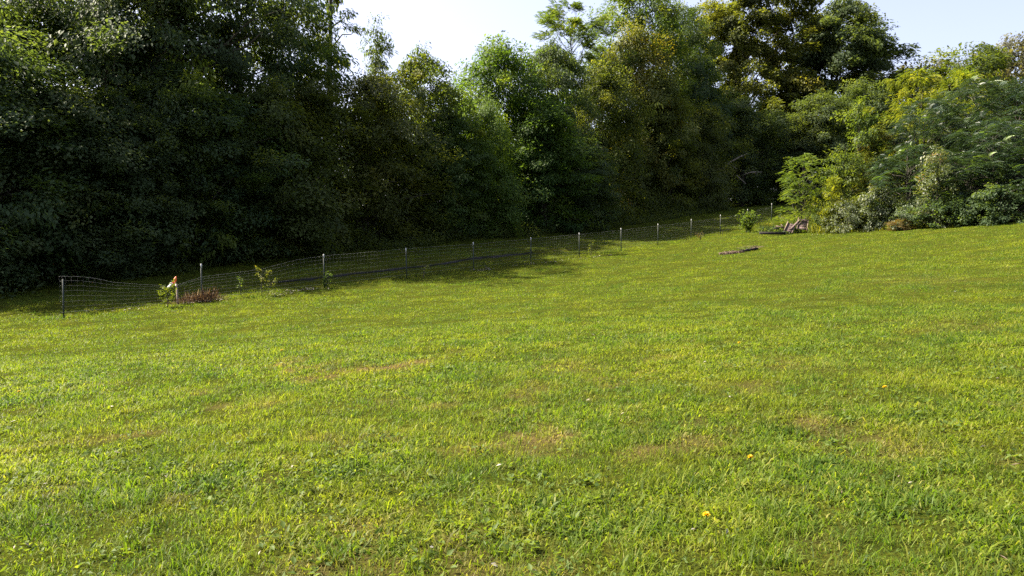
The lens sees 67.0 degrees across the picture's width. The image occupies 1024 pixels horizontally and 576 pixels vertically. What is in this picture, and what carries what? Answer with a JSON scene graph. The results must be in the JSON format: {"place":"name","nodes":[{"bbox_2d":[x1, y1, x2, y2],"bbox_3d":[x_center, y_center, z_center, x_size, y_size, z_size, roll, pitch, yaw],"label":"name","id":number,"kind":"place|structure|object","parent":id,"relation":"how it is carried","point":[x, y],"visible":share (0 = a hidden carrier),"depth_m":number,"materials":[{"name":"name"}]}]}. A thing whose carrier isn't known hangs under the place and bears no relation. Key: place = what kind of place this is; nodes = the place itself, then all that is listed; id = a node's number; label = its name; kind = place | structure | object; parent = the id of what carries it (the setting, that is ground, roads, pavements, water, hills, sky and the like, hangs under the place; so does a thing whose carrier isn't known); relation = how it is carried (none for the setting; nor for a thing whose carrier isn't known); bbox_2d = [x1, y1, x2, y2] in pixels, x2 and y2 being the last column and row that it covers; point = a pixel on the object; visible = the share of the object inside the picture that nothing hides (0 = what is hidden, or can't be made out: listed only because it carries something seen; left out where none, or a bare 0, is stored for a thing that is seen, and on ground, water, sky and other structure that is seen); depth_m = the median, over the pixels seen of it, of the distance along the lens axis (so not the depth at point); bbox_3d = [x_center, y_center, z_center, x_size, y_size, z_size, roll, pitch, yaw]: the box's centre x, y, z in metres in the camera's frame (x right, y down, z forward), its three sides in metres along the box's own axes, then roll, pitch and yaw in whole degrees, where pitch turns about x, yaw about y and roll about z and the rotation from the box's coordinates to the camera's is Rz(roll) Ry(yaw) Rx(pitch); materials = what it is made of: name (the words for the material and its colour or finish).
{"place":"outdoors","nodes":[
{"label":"outdoors","id":0,"kind":"place"},
{"bbox_2d":[112,234,812,310],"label":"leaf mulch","id":1,"kind":"object","parent":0,"point":[328,288],"visible":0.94,"depth_m":29.90,"materials":[{"name":"brown plant"}]},
{"bbox_2d":[0,198,1023,575],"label":"ground","id":2,"kind":"structure","parent":0,"point":[494,382],"depth_m":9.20,"materials":[{"name":"green plant"}]},
{"bbox_2d":[0,20,114,293],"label":"edge tree","id":3,"kind":"object","parent":2,"relation":"on","point":[11,58],"visible":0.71,"depth_m":31.17,"materials":[{"name":"green plant"}]},
{"bbox_2d":[0,0,135,178],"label":"tall tree","id":4,"kind":"object","parent":2,"relation":"on","point":[5,14],"visible":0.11,"depth_m":35.98,"materials":[{"name":"green plant"}]},
{"bbox_2d":[0,0,179,167],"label":"tall tree","id":5,"kind":"object","parent":2,"relation":"on","point":[45,15],"visible":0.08,"depth_m":37.20,"materials":[{"name":"green plant"}]},
{"bbox_2d":[0,77,190,276],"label":"edge tree","id":6,"kind":"object","parent":2,"relation":"on","point":[136,217],"visible":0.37,"depth_m":33.09,"materials":[{"name":"green plant"}]},
{"bbox_2d":[0,65,196,299],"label":"edge tree","id":7,"kind":"object","parent":2,"relation":"on","point":[64,99],"visible":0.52,"depth_m":31.76,"materials":[{"name":"green plant"}]},
{"bbox_2d":[0,0,239,162],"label":"tall tree","id":8,"kind":"object","parent":2,"relation":"on","point":[103,44],"visible":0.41,"depth_m":34.77,"materials":[{"name":"green plant"}]},
{"bbox_2d":[32,93,222,279],"bbox_3d":[-17.489,-4.737,35.767,8.236,8.474,8.120,1,4,21],"label":"edge tree","id":9,"kind":"object","parent":2,"relation":"on","point":[169,202],"visible":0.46,"depth_m":34.18,"materials":[{"name":"green plant"}]},
{"bbox_2d":[157,279,177,307],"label":"sapling","id":10,"kind":"object","parent":2,"relation":"on","point":[164,291],"visible":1,"depth_m":26.08,"materials":[{"name":"green plant"}]},
{"bbox_2d":[168,276,178,303],"bbox_3d":[-11.686,0.190,26.779,0.396,1.184,0.252,1,4,19],"label":"marker stake","id":11,"kind":"object","parent":2,"relation":"on","point":[175,278],"visible":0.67,"depth_m":26.81,"materials":[{"name":"brown wood"}]},
{"bbox_2d":[45,0,309,91],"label":"tall tree","id":12,"kind":"object","parent":2,"relation":"on","point":[223,54],"visible":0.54,"depth_m":39.37,"materials":[{"name":"green plant"}]},
{"bbox_2d":[100,53,277,266],"bbox_3d":[-16.395,-5.990,37.465,9.057,10.622,8.802,3,5,37],"label":"edge tree","id":13,"kind":"object","parent":2,"relation":"on","point":[140,88],"visible":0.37,"depth_m":36.13,"materials":[{"name":"green plant"}]},
{"bbox_2d":[135,51,247,263],"bbox_3d":[-15.015,-5.957,36.998,4.603,10.686,5.766,0,4,1],"label":"edge tree","id":14,"kind":"object","parent":2,"relation":"on","point":[194,75],"visible":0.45,"depth_m":36.70,"materials":[{"name":"green plant"}]},
{"bbox_2d":[168,284,232,304],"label":"dead weeds","id":15,"kind":"object","parent":2,"relation":"on","point":[209,296],"visible":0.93,"depth_m":27.24,"materials":[{"name":"brown plant"}]},
{"bbox_2d":[81,0,359,164],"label":"tall tree","id":16,"kind":"object","parent":2,"relation":"on","point":[288,70],"visible":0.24,"depth_m":42.72,"materials":[{"name":"green plant"}]},
{"bbox_2d":[137,85,328,264],"bbox_3d":[-14.669,-5.570,39.307,10.490,9.264,8.770,-1,4,-10],"label":"edge tree","id":17,"kind":"object","parent":2,"relation":"on","point":[240,114],"visible":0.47,"depth_m":37.56,"materials":[{"name":"green plant"}]},
{"bbox_2d":[236,276,243,287],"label":"sapling","id":18,"kind":"object","parent":2,"relation":"on","point":[239,279],"visible":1,"depth_m":28.32,"materials":[{"name":"green plant"}]},
{"bbox_2d":[255,266,272,294],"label":"sapling","id":19,"kind":"object","parent":2,"relation":"on","point":[260,275],"visible":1,"depth_m":28.72,"materials":[{"name":"green plant"}]},
{"bbox_2d":[190,71,357,260],"bbox_3d":[-12.850,-6.214,40.752,10.791,10.189,10.555,1,4,12],"label":"edge tree","id":20,"kind":"object","parent":2,"relation":"on","point":[275,110],"visible":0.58,"depth_m":39.36,"materials":[{"name":"green plant"}]},
{"bbox_2d":[224,0,365,165],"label":"tall tree","id":21,"kind":"object","parent":2,"relation":"on","point":[298,17],"visible":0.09,"depth_m":46.40,"materials":[{"name":"green plant"}]},
{"bbox_2d":[238,66,389,251],"bbox_3d":[-10.841,-7.027,43.469,9.057,10.520,8.802,-3,5,-36],"label":"edge tree","id":22,"kind":"object","parent":2,"relation":"on","point":[325,98],"visible":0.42,"depth_m":42.70,"materials":[{"name":"green plant"}]},
{"bbox_2d":[322,272,332,286],"bbox_3d":[-7.363,-0.309,30.900,0.486,0.736,0.439,0,4,0],"label":"shrublet","id":23,"kind":"object","parent":2,"relation":"on","point":[325,279],"visible":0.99,"depth_m":30.86,"materials":[{"name":"green plant"}]},
{"bbox_2d":[305,0,371,83],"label":"tall tree","id":24,"kind":"object","parent":2,"relation":"on","point":[351,16],"visible":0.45,"depth_m":49.91,"materials":[{"name":"green plant"}]},
{"bbox_2d":[0,191,734,292],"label":"undergrowth","id":25,"kind":"object","parent":2,"relation":"on","point":[532,231],"visible":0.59,"depth_m":46.25,"materials":[{"name":"green plant"}]},
{"bbox_2d":[340,12,433,186],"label":"tall tree","id":26,"kind":"object","parent":2,"relation":"on","point":[380,49],"visible":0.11,"depth_m":51.31,"materials":[{"name":"green plant"}]},
{"bbox_2d":[311,60,471,249],"bbox_3d":[-8.387,-7.766,46.491,10.555,11.619,10.791,3,5,36],"label":"edge tree","id":27,"kind":"object","parent":2,"relation":"on","point":[378,91],"visible":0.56,"depth_m":45.81,"materials":[{"name":"green plant"}]},
{"bbox_2d":[2,93,786,244],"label":"deep woods","id":28,"kind":"object","parent":2,"relation":"on","point":[511,151],"depth_m":57.41,"materials":[{"name":"green plant"}]},
{"bbox_2d":[278,252,532,282],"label":"soil bank","id":29,"kind":"structure","parent":2,"relation":"on","point":[341,275],"depth_m":36.62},
{"bbox_2d":[59,203,771,317],"bbox_3d":[3.426,-2.686,42.754,0.295,5.688,51.541,3,5,42],"label":"wire fence","id":30,"kind":"object","parent":2,"relation":"on","point":[323,267],"visible":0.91,"depth_m":34.03,"materials":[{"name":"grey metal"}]},
{"bbox_2d":[369,40,480,239],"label":"edge tree","id":31,"kind":"object","parent":2,"relation":"on","point":[448,93],"visible":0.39,"depth_m":49.55,"materials":[{"name":"green plant"}]},
{"bbox_2d":[404,107,504,238],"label":"edge tree","id":32,"kind":"object","parent":2,"relation":"on","point":[465,179],"visible":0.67,"depth_m":49.79,"materials":[{"name":"green plant"}]},
{"bbox_2d":[455,93,529,237],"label":"edge tree","id":33,"kind":"object","parent":2,"relation":"on","point":[486,115],"visible":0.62,"depth_m":51.78,"materials":[{"name":"green plant"}]},
{"bbox_2d":[430,30,582,223],"bbox_3d":[-0.968,-11.800,59.419,11.645,15.670,11.317,2,4,34],"label":"edge tree","id":34,"kind":"object","parent":2,"relation":"on","point":[492,72],"visible":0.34,"depth_m":57.14,"materials":[{"name":"green plant"}]},
{"bbox_2d":[0,241,1023,575],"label":"lawn weeds","id":35,"kind":"object","parent":2,"relation":"on","point":[414,559],"visible":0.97,"depth_m":5.72,"materials":[{"name":"green plant"}]},
{"bbox_2d":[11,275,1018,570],"bbox_3d":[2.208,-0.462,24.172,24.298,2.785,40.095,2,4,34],"label":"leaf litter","id":36,"kind":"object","parent":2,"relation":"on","point":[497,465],"visible":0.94,"depth_m":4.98,"materials":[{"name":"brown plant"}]},
{"bbox_2d":[484,93,606,233],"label":"edge tree","id":37,"kind":"object","parent":2,"relation":"on","point":[541,115],"visible":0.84,"depth_m":55.60,"materials":[{"name":"green plant"}]},
{"bbox_2d":[507,30,610,224],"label":"edge tree","id":38,"kind":"object","parent":2,"relation":"on","point":[572,67],"visible":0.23,"depth_m":60.06,"materials":[{"name":"green plant"}]},
{"bbox_2d":[519,0,620,98],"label":"tall tree","id":39,"kind":"object","parent":2,"relation":"on","point":[551,15],"visible":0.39,"depth_m":68.60,"materials":[{"name":"green plant"}]},
{"bbox_2d":[548,142,625,229],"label":"edge tree","id":40,"kind":"object","parent":2,"relation":"on","point":[603,193],"visible":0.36,"depth_m":58.59,"materials":[{"name":"green plant"}]},
{"bbox_2d":[587,242,594,251],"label":"sapling","id":41,"kind":"object","parent":2,"relation":"on","point":[591,244],"visible":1,"depth_m":43.64,"materials":[{"name":"green plant"}]},
{"bbox_2d":[566,54,663,222],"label":"edge tree","id":42,"kind":"object","parent":2,"relation":"on","point":[603,87],"visible":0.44,"depth_m":63.97,"materials":[{"name":"green plant"}]},
{"bbox_2d":[577,0,714,174],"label":"tall tree","id":43,"kind":"object","parent":2,"relation":"on","point":[664,11],"visible":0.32,"depth_m":75.12,"materials":[{"name":"green plant"}]},
{"bbox_2d":[595,14,697,214],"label":"edge tree","id":44,"kind":"object","parent":2,"relation":"on","point":[635,42],"visible":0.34,"depth_m":70.13,"materials":[{"name":"green plant"}]},
{"bbox_2d":[630,69,717,214],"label":"edge tree","id":45,"kind":"object","parent":2,"relation":"on","point":[677,140],"visible":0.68,"depth_m":70.05,"materials":[{"name":"green plant"}]},
{"bbox_2d":[650,0,729,177],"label":"tall tree","id":46,"kind":"object","parent":2,"relation":"on","point":[694,39],"visible":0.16,"depth_m":81.86,"materials":[{"name":"green plant"}]},
{"bbox_2d":[669,43,739,202],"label":"edge tree","id":47,"kind":"object","parent":2,"relation":"on","point":[703,84],"visible":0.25,"depth_m":78.67,"materials":[{"name":"green plant"}]},
{"bbox_2d":[703,511,709,527],"bbox_3d":[1.048,1.261,4.169,0.046,0.116,0.045,1,4,16],"label":"dandelion","id":48,"kind":"object","parent":2,"relation":"on","point":[705,513],"visible":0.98,"depth_m":4.16,"materials":[{"name":"yellow plant"}]},
{"bbox_2d":[669,98,755,210],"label":"edge tree","id":49,"kind":"object","parent":2,"relation":"on","point":[708,135],"visible":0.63,"depth_m":73.71,"materials":[{"name":"green plant"}]},
{"bbox_2d":[719,250,744,254],"bbox_3d":[11.277,-1.849,40.049,1.434,0.382,1.180,0,4,0],"label":"bark heap","id":50,"kind":"object","parent":2,"relation":"on","point":[728,252],"visible":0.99,"depth_m":39.86,"materials":[{"name":"brown wood"}]},
{"bbox_2d":[718,153,756,183],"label":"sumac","id":51,"kind":"object","parent":2,"relation":"on","point":[736,168],"visible":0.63,"depth_m":75.70,"materials":[{"name":"brown plant"}]},
{"bbox_2d":[735,209,759,232],"bbox_3d":[16.556,-4.694,54.282,1.703,1.737,1.478,-2,4,-34],"label":"shrublet","id":52,"kind":"object","parent":2,"relation":"on","point":[748,224],"visible":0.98,"depth_m":54.18,"materials":[{"name":"green plant"}]},
{"bbox_2d":[736,246,761,251],"bbox_3d":[12.311,-2.028,40.334,1.703,0.370,0.781,-1,4,-11],"label":"rotten log","id":53,"kind":"object","parent":2,"relation":"on","point":[752,248],"visible":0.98,"depth_m":40.31,"materials":[{"name":"black wood"}]},
{"bbox_2d":[713,91,794,206],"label":"edge tree","id":54,"kind":"object","parent":2,"relation":"on","point":[751,190],"visible":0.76,"depth_m":80.50,"materials":[{"name":"green plant"}]},
{"bbox_2d":[673,0,840,186],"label":"tall tree","id":55,"kind":"object","parent":2,"relation":"on","point":[729,28],"visible":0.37,"depth_m":91.09,"materials":[{"name":"green plant"}]},
{"bbox_2d":[756,222,784,230],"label":"brush weeds","id":56,"kind":"object","parent":2,"relation":"on","point":[771,224],"visible":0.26,"depth_m":53.87,"materials":[{"name":"green plant"}]},
{"bbox_2d":[759,232,785,234],"bbox_3d":[16.252,-3.418,48.264,1.596,0.191,0.200,0,4,-2],"label":"loose board","id":57,"kind":"object","parent":2,"relation":"on","point":[774,233],"visible":1,"depth_m":48.17,"materials":[{"name":"black wood"}]},
{"bbox_2d":[741,109,816,204],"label":"edge tree","id":58,"kind":"object","parent":2,"relation":"on","point":[780,168],"visible":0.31,"depth_m":83.05,"materials":[{"name":"green plant"}]},
{"bbox_2d":[757,224,801,233],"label":"brush weeds","id":59,"kind":"object","parent":2,"relation":"on","point":[768,228],"visible":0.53,"depth_m":49.84,"materials":[{"name":"green plant"}]},
{"bbox_2d":[784,221,794,232],"bbox_3d":[17.293,-3.778,48.116,0.530,0.767,0.849,3,5,38],"label":"broken pallet","id":60,"kind":"object","parent":2,"relation":"on","point":[788,226],"visible":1,"depth_m":48.10,"materials":[{"name":"brown wood"}]},
{"bbox_2d":[772,152,828,230],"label":"young tree","id":61,"kind":"object","parent":2,"relation":"on","point":[790,175],"visible":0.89,"depth_m":49.09,"materials":[{"name":"green plant"}]},
{"bbox_2d":[796,217,808,230],"bbox_3d":[18.126,-4.002,48.218,0.652,0.878,0.998,2,4,26],"label":"broken pallet","id":62,"kind":"object","parent":2,"relation":"on","point":[803,224],"visible":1,"depth_m":48.17,"materials":[{"name":"brown wood"}]},
{"bbox_2d":[754,87,883,203],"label":"edge tree","id":63,"kind":"object","parent":2,"relation":"on","point":[819,130],"visible":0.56,"depth_m":81.01,"materials":[{"name":"green plant"}]},
{"bbox_2d":[808,200,839,232],"bbox_3d":[19.298,-4.389,47.826,2.452,2.234,2.207,0,4,0],"label":"bramble bush","id":64,"kind":"object","parent":2,"relation":"on","point":[814,216],"visible":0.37,"depth_m":47.33,"materials":[{"name":"green plant"}]},
{"bbox_2d":[803,175,861,224],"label":"tall weeds","id":65,"kind":"object","parent":2,"relation":"on","point":[832,181],"visible":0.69,"depth_m":46.99,"materials":[{"name":"green plant"}]},
{"bbox_2d":[810,143,872,225],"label":"young tree","id":66,"kind":"object","parent":2,"relation":"on","point":[848,174],"visible":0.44,"depth_m":47.78,"materials":[{"name":"green plant"}]},
{"bbox_2d":[755,0,936,168],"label":"tall tree","id":67,"kind":"object","parent":2,"relation":"on","point":[872,48],"visible":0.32,"depth_m":90.31,"materials":[{"name":"green plant"}]},
{"bbox_2d":[818,196,877,233],"bbox_3d":[19.957,-4.276,46.049,3.872,2.371,3.485,-2,4,-34],"label":"bramble bush","id":68,"kind":"object","parent":2,"relation":"on","point":[848,210],"visible":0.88,"depth_m":45.56,"materials":[{"name":"green plant"}]},
{"bbox_2d":[820,95,896,211],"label":"young tree","id":69,"kind":"object","parent":2,"relation":"on","point":[855,120],"visible":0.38,"depth_m":49.06,"materials":[{"name":"green plant"}]},
{"bbox_2d":[815,74,918,172],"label":"edge tree","id":70,"kind":"object","parent":2,"relation":"on","point":[855,91],"visible":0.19,"depth_m":83.64,"materials":[{"name":"green plant"}]},
{"bbox_2d":[848,129,911,213],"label":"locust tree","id":71,"kind":"object","parent":2,"relation":"on","point":[882,132],"visible":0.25,"depth_m":48.73,"materials":[{"name":"green plant"}]},
{"bbox_2d":[844,180,923,231],"bbox_3d":[21.570,-4.683,45.425,3.949,3.150,4.388,0,4,-6],"label":"bramble bush","id":72,"kind":"object","parent":2,"relation":"on","point":[875,221],"visible":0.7,"depth_m":44.82,"materials":[{"name":"green plant"}]},
{"bbox_2d":[835,62,932,115],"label":"distant tree","id":73,"kind":"object","parent":2,"relation":"on","point":[855,74],"visible":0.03,"depth_m":96.45,"materials":[{"name":"green plant"}]},
{"bbox_2d":[884,218,917,230],"bbox_3d":[21.683,-3.524,43.047,2.065,0.830,1.859,-3,5,-42],"label":"bramble bush","id":74,"kind":"object","parent":2,"relation":"on","point":[900,222],"visible":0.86,"depth_m":42.77,"materials":[{"name":"brown plant"}]},
{"bbox_2d":[881,196,937,229],"bbox_3d":[22.705,-4.198,44.043,4.130,2.002,3.717,-1,4,-14],"label":"bramble bush","id":75,"kind":"object","parent":2,"relation":"on","point":[899,212],"visible":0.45,"depth_m":43.46,"materials":[{"name":"green plant"}]},
{"bbox_2d":[860,63,964,201],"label":"locust tree","id":76,"kind":"object","parent":2,"relation":"on","point":[922,82],"visible":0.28,"depth_m":52.05,"materials":[{"name":"green plant"}]},
{"bbox_2d":[860,144,965,218],"bbox_3d":[23.564,-6.021,45.596,5.957,5.057,5.790,0,4,7],"label":"sumac","id":77,"kind":"object","parent":2,"relation":"on","point":[882,176],"visible":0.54,"depth_m":45.41,"materials":[{"name":"green plant"}]},
{"bbox_2d":[855,98,981,211],"bbox_3d":[25.289,-7.753,47.479,6.546,7.960,6.734,-1,4,-22],"label":"sumac","id":78,"kind":"object","parent":2,"relation":"on","point":[942,109],"visible":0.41,"depth_m":46.90,"materials":[{"name":"green plant"}]},
{"bbox_2d":[865,58,987,146],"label":"distant tree","id":79,"kind":"object","parent":2,"relation":"on","point":[938,63],"visible":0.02,"depth_m":92.36,"materials":[{"name":"green plant"}]},
{"bbox_2d":[830,127,1023,221],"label":"thicket interior","id":80,"kind":"object","parent":2,"relation":"on","point":[902,182],"visible":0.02,"depth_m":50.52,"materials":[{"name":"green plant"}]},
{"bbox_2d":[904,144,972,228],"bbox_3d":[22.944,-5.395,42.038,2.602,4.868,3.588,-1,4,-17],"label":"shrub","id":81,"kind":"object","parent":2,"relation":"on","point":[929,184],"visible":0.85,"depth_m":41.80,"materials":[{"name":"green plant"}]},
{"bbox_2d":[879,75,1023,202],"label":"sumac","id":82,"kind":"object","parent":2,"relation":"on","point":[959,93],"visible":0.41,"depth_m":45.69,"materials":[{"name":"green plant"}]},
{"bbox_2d":[903,188,1000,228],"bbox_3d":[23.963,-4.237,41.591,4.182,2.345,4.647,-2,4,-28],"label":"bramble bush","id":83,"kind":"object","parent":2,"relation":"on","point":[948,205],"visible":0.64,"depth_m":41.09,"materials":[{"name":"green plant"}]},
{"bbox_2d":[912,63,1008,163],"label":"locust tree","id":84,"kind":"object","parent":2,"relation":"on","point":[965,74],"visible":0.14,"depth_m":52.67,"materials":[{"name":"green plant"}]},
{"bbox_2d":[913,150,1014,219],"bbox_3d":[24.894,-5.519,42.804,5.698,4.214,5.539,-1,4,-20],"label":"sumac","id":85,"kind":"object","parent":2,"relation":"on","point":[953,168],"visible":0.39,"depth_m":41.66,"materials":[{"name":"green plant"}]},
{"bbox_2d":[906,41,1023,142],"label":"distant tree","id":86,"kind":"object","parent":2,"relation":"on","point":[989,65],"visible":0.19,"depth_m":86.93,"materials":[{"name":"green plant"}]},
{"bbox_2d":[922,117,1023,219],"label":"sumac","id":87,"kind":"object","parent":2,"relation":"on","point":[1012,130],"visible":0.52,"depth_m":41.33,"materials":[{"name":"green plant"}]},
{"bbox_2d":[938,137,1023,215],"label":"sumac","id":88,"kind":"object","parent":2,"relation":"on","point":[1015,149],"visible":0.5,"depth_m":40.41,"materials":[{"name":"green plant"}]},
{"bbox_2d":[949,50,1023,189],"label":"distant tree","id":89,"kind":"object","parent":2,"relation":"on","point":[1007,71],"visible":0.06,"depth_m":95.92,"materials":[{"name":"green plant"}]},
{"bbox_2d":[951,179,1023,225],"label":"bramble bush","id":90,"kind":"object","parent":2,"relation":"on","point":[1007,214],"visible":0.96,"depth_m":39.59,"materials":[{"name":"green plant"}]},
{"bbox_2d":[951,31,1023,119],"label":"distant tree","id":91,"kind":"object","parent":2,"relation":"on","point":[1010,45],"visible":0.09,"depth_m":101.67,"materials":[{"name":"green plant"}]},
{"bbox_2d":[952,77,1023,207],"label":"sumac","id":92,"kind":"object","parent":2,"relation":"on","point":[984,112],"visible":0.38,"depth_m":44.40,"materials":[{"name":"green plant"}]},
{"bbox_2d":[4,0,1023,198],"label":"sky","id":93,"kind":"structure","parent":0,"point":[453,28],"materials":[{"name":"white"}]},
{"bbox_2d":[804,213,1023,233],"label":"rough grass","id":94,"kind":"structure","parent":0,"point":[821,230],"depth_m":45.30,"materials":[{"name":"green plant"}]}
]}

